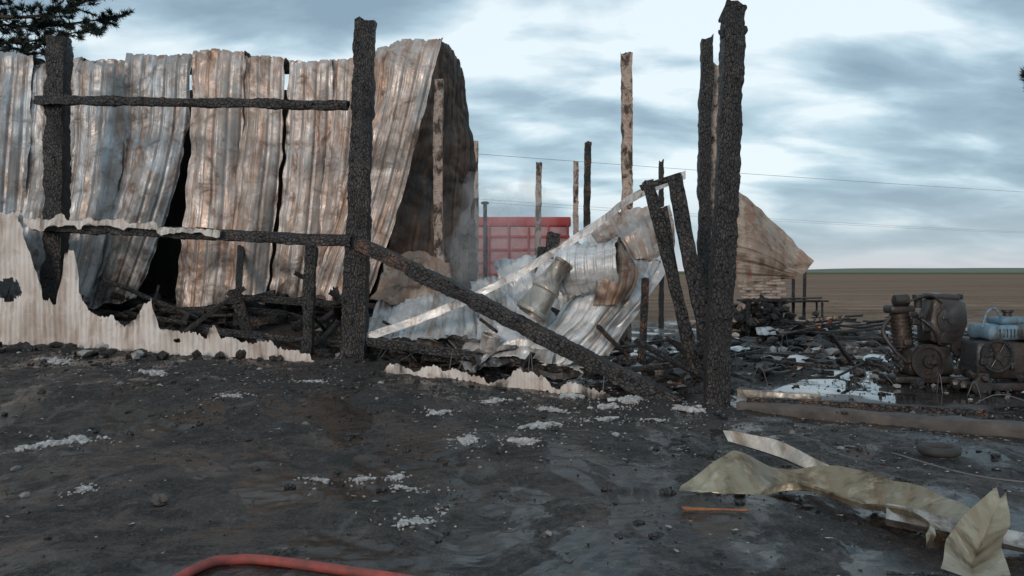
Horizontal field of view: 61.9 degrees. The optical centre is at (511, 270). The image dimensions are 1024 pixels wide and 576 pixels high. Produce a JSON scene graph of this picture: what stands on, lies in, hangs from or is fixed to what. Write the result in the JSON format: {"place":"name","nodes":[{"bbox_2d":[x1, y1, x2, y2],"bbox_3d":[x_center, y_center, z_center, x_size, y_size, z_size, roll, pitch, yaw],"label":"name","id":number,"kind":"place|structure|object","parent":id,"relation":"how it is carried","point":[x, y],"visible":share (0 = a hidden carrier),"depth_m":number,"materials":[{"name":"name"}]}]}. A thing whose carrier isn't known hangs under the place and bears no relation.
{"place":"outdoors","nodes":[
{"label":"outdoors","id":0,"kind":"place"},
{"bbox_2d":[0,271,1023,575],"bbox_3d":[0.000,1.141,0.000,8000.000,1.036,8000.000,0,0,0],"label":"ground","id":1,"kind":"structure","parent":0,"point":[226,491],"depth_m":6.73,"materials":[{"name":"soil"}]},
{"bbox_2d":[0,0,134,58],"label":"pine tree","id":2,"kind":"object","parent":1,"relation":"on","point":[46,23],"visible":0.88,"depth_m":21.68,"materials":[{"name":"green plant"}]},
{"bbox_2d":[150,493,167,506],"bbox_3d":[-2.415,1.579,5.848,0.128,0.104,0.113,0,0,0],"label":"stone","id":3,"kind":"object","parent":1,"relation":"on","point":[159,500],"visible":0.98,"depth_m":5.82,"materials":[{"name":"stone"}]},
{"bbox_2d":[0,38,476,339],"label":"corrugated metal wall","id":4,"kind":"structure","parent":1,"relation":"on","point":[261,169],"depth_m":13.90,"materials":[{"name":"grey metal"}]},
{"bbox_2d":[173,554,415,575],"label":"fire hose","id":5,"kind":"object","parent":1,"relation":"on","point":[276,561],"visible":1,"depth_m":4.52,"materials":[{"name":"red rubber"}]},
{"bbox_2d":[0,212,611,398],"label":"corrugated cladding remnant","id":6,"kind":"object","parent":1,"relation":"on","point":[30,315],"visible":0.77,"depth_m":12.30,"materials":[{"name":"white metal"}]},
{"bbox_2d":[33,0,747,405],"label":"charred timber frame","id":7,"kind":"object","parent":1,"relation":"on","point":[57,100],"visible":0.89,"depth_m":11.68,"materials":[{"name":"black wood"}]},
{"bbox_2d":[0,211,220,237],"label":"peeled cladding strip","id":8,"kind":"object","parent":7,"relation":"attached to","point":[57,220],"visible":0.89,"depth_m":12.43,"materials":[{"name":"white metal"}]},
{"bbox_2d":[366,170,685,340],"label":"bent roof trim","id":9,"kind":"structure","parent":7,"relation":"attached to","point":[539,260],"depth_m":11.45,"materials":[{"name":"silver metal"}]},
{"bbox_2d":[432,79,444,343],"bbox_3d":[-1.133,-0.765,13.263,0.198,4.434,0.178,0,0,0],"label":"scorched post","id":10,"kind":"object","parent":1,"relation":"on","point":[438,221],"visible":0.64,"depth_m":13.19,"materials":[{"name":"brown wood"}]},
{"bbox_2d":[474,141,478,278],"bbox_3d":[-0.896,-0.735,21.007,0.167,4.987,0.161,0,0,0],"label":"scorched post","id":11,"kind":"object","parent":1,"relation":"on","point":[476,194],"visible":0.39,"depth_m":20.94,"materials":[{"name":"brown wood"}]},
{"bbox_2d":[0,231,1009,394],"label":"charred debris pile","id":12,"kind":"object","parent":1,"relation":"on","point":[242,310],"visible":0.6,"depth_m":12.19,"materials":[{"name":"brown wood"}]},
{"bbox_2d":[368,205,674,372],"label":"collapsed roof sheets","id":13,"kind":"object","parent":12,"relation":"on","point":[614,260],"visible":0.73,"depth_m":11.75,"materials":[{"name":"silver metal"}]},
{"bbox_2d":[479,256,571,353],"bbox_3d":[0.179,0.443,10.995,1.206,1.264,0.494,0,0,0],"label":"ventilation duct","id":14,"kind":"object","parent":12,"relation":"on","point":[537,299],"visible":0.98,"depth_m":10.91,"materials":[{"name":"metal"}]},
{"bbox_2d":[639,172,707,387],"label":"leaning charred boards","id":15,"kind":"object","parent":12,"relation":"on","point":[660,219],"visible":0.88,"depth_m":10.46,"materials":[{"name":"black wood"}]},
{"bbox_2d":[735,192,813,284],"bbox_3d":[3.862,-0.556,12.930,1.430,1.546,0.574,0,0,0],"label":"curled roof sheet","id":16,"kind":"object","parent":12,"relation":"on","point":[768,249],"visible":0.78,"depth_m":12.81,"materials":[{"name":"beige metal"}]},
{"bbox_2d":[0,348,1020,574],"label":"ash flakes","id":17,"kind":"object","parent":1,"relation":"on","point":[468,439],"visible":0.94,"depth_m":8.19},
{"bbox_2d":[0,345,1023,575],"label":"scattered rubble","id":18,"kind":"object","parent":1,"relation":"on","point":[653,535],"visible":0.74,"depth_m":8.47,"materials":[{"name":"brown wood"}]},
{"bbox_2d":[354,238,682,400],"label":"fallen charred beam","id":19,"kind":"structure","parent":1,"relation":"on","point":[632,382],"depth_m":10.62,"materials":[{"name":"black wood"}]},
{"bbox_2d":[479,201,570,315],"bbox_3d":[-0.688,-0.260,27.146,5.175,3.720,2.527,0,0,0],"label":"red truck","id":20,"kind":"object","parent":1,"relation":"on","point":[507,237],"visible":0.23,"depth_m":26.01,"materials":[{"name":"paint"}]},
{"bbox_2d":[534,162,541,255],"bbox_3d":[0.713,-0.667,23.994,0.281,4.817,0.199,0,0,0],"label":"scorched post","id":21,"kind":"object","parent":1,"relation":"on","point":[538,193],"visible":0.59,"depth_m":23.91,"materials":[{"name":"brown wood"}]},
{"bbox_2d":[573,160,578,242],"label":"scorched post","id":22,"kind":"object","parent":1,"relation":"on","point":[575,195],"visible":0.45,"depth_m":23.92,"materials":[{"name":"brown wood"}]},
{"bbox_2d":[583,141,591,233],"bbox_3d":[1.855,-0.744,21.007,0.212,4.940,0.196,0,0,0],"label":"scorched post","id":23,"kind":"object","parent":1,"relation":"on","point":[587,185],"visible":0.32,"depth_m":20.92,"materials":[{"name":"black wood"}]},
{"bbox_2d":[619,52,632,356],"bbox_3d":[1.737,-0.793,12.995,0.209,5.132,0.199,0,0,0],"label":"scorched post","id":24,"kind":"object","parent":1,"relation":"on","point":[626,60],"visible":0.46,"depth_m":12.91,"materials":[{"name":"brown wood"}]},
{"bbox_2d":[658,159,663,327],"bbox_3d":[4.200,-0.696,24.012,0.161,4.900,0.171,0,0,0],"label":"scorched post","id":25,"kind":"object","parent":1,"relation":"on","point":[661,282],"visible":0.41,"depth_m":23.94,"materials":[{"name":"black wood"}]},
{"bbox_2d":[378,332,1023,482],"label":"twisted wire scrap","id":26,"kind":"object","parent":1,"relation":"on","point":[952,470],"visible":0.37,"depth_m":10.52,"materials":[{"name":"metal"}]},
{"bbox_2d":[696,33,713,367],"bbox_3d":[2.776,-0.829,12.299,0.234,5.152,0.197,0,0,0],"label":"scorched post","id":27,"kind":"object","parent":1,"relation":"on","point":[704,162],"visible":0.73,"depth_m":12.22,"materials":[{"name":"black wood"}]},
{"bbox_2d":[710,63,718,246],"bbox_3d":[2.963,-0.657,12.489,0.332,4.809,0.229,0,0,0],"label":"scorched post","id":28,"kind":"object","parent":1,"relation":"on","point":[714,110],"visible":0.08,"depth_m":12.39,"materials":[{"name":"brown wood"}]},
{"bbox_2d":[681,506,749,510],"bbox_3d":[1.345,1.576,5.642,0.446,0.021,0.027,0,0,5],"label":"fallen stick","id":29,"kind":"object","parent":1,"relation":"on","point":[700,509],"visible":1,"depth_m":5.64,"materials":[{"name":"orange wood"}]},
{"bbox_2d":[732,279,818,339],"bbox_3d":[6.092,0.917,20.103,2.714,1.583,1.605,0,0,-21],"label":"brick stack","id":30,"kind":"object","parent":1,"relation":"on","point":[764,307],"visible":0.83,"depth_m":19.86,"materials":[{"name":"brick"}]},
{"bbox_2d":[785,271,828,328],"bbox_3d":[7.297,0.816,22.105,1.647,1.729,0.604,0,0,-7],"label":"work table","id":31,"kind":"object","parent":1,"relation":"on","point":[793,299],"visible":0.45,"depth_m":22.26,"materials":[{"name":"black wood"}]},
{"bbox_2d":[690,314,967,359],"bbox_3d":[7.735,1.382,19.446,6.578,0.585,9.076,0,0,0],"label":"scrap lumber heap","id":32,"kind":"object","parent":1,"relation":"on","point":[852,330],"visible":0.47,"depth_m":18.93,"materials":[{"name":"black wood"}]},
{"bbox_2d":[792,320,831,329],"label":"smouldering embers","id":33,"kind":"object","parent":32,"relation":"on","point":[819,327],"visible":0.4,"depth_m":21.14,"materials":[{"name":"brown"}]},
{"bbox_2d":[679,430,1023,575],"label":"bent metal flashing","id":34,"kind":"object","parent":1,"relation":"on","point":[978,537],"visible":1,"depth_m":5.68,"materials":[{"name":"beige metal"}]},
{"bbox_2d":[736,353,1023,438],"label":"concrete floor slab","id":35,"kind":"structure","parent":1,"relation":"on","point":[966,424],"depth_m":9.58,"materials":[{"name":"grey concrete"}]},
{"bbox_2d":[737,387,988,414],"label":"scorched channel beam","id":36,"kind":"structure","parent":35,"relation":"on","point":[755,395],"depth_m":9.42,"materials":[{"name":"metal"}]},
{"bbox_2d":[878,293,966,383],"bbox_3d":[5.615,0.917,11.525,1.290,1.240,0.700,0,0,0],"label":"burnt engine","id":37,"kind":"object","parent":35,"relation":"on","point":[927,357],"visible":0.94,"depth_m":11.37,"materials":[{"name":"metal"}]},
{"bbox_2d":[950,307,1023,397],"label":"blue air compressor","id":38,"kind":"object","parent":35,"relation":"on","point":[992,355],"visible":0.99,"depth_m":10.47,"materials":[{"name":"paint"}]},
{"bbox_2d":[917,442,961,457],"bbox_3d":[3.680,1.543,7.350,0.350,0.076,0.350,0,0,0],"label":"burnt tyre","id":39,"kind":"object","parent":1,"relation":"on","point":[937,450],"visible":1,"depth_m":7.25,"materials":[{"name":"rubber"}]},
{"bbox_2d":[1018,67,1023,88],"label":"pine tree","id":40,"kind":"object","parent":1,"relation":"on","point":[1021,76],"visible":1,"depth_m":17.23,"materials":[{"name":"green plant"}]},
{"bbox_2d":[0,0,1023,270],"label":"sky","id":41,"kind":"structure","parent":0,"point":[927,93],"materials":[{"name":"blue"}]},
{"bbox_2d":[482,154,1017,232],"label":"power line","id":42,"kind":"object","parent":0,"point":[746,173],"visible":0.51,"depth_m":60.15,"materials":[{"name":"black metal"}]},
{"bbox_2d":[807,268,1023,272],"bbox_3d":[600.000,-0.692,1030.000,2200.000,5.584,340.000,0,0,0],"label":"distant hill","id":43,"kind":"structure","parent":0,"point":[935,270],"depth_m":909.30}
]}

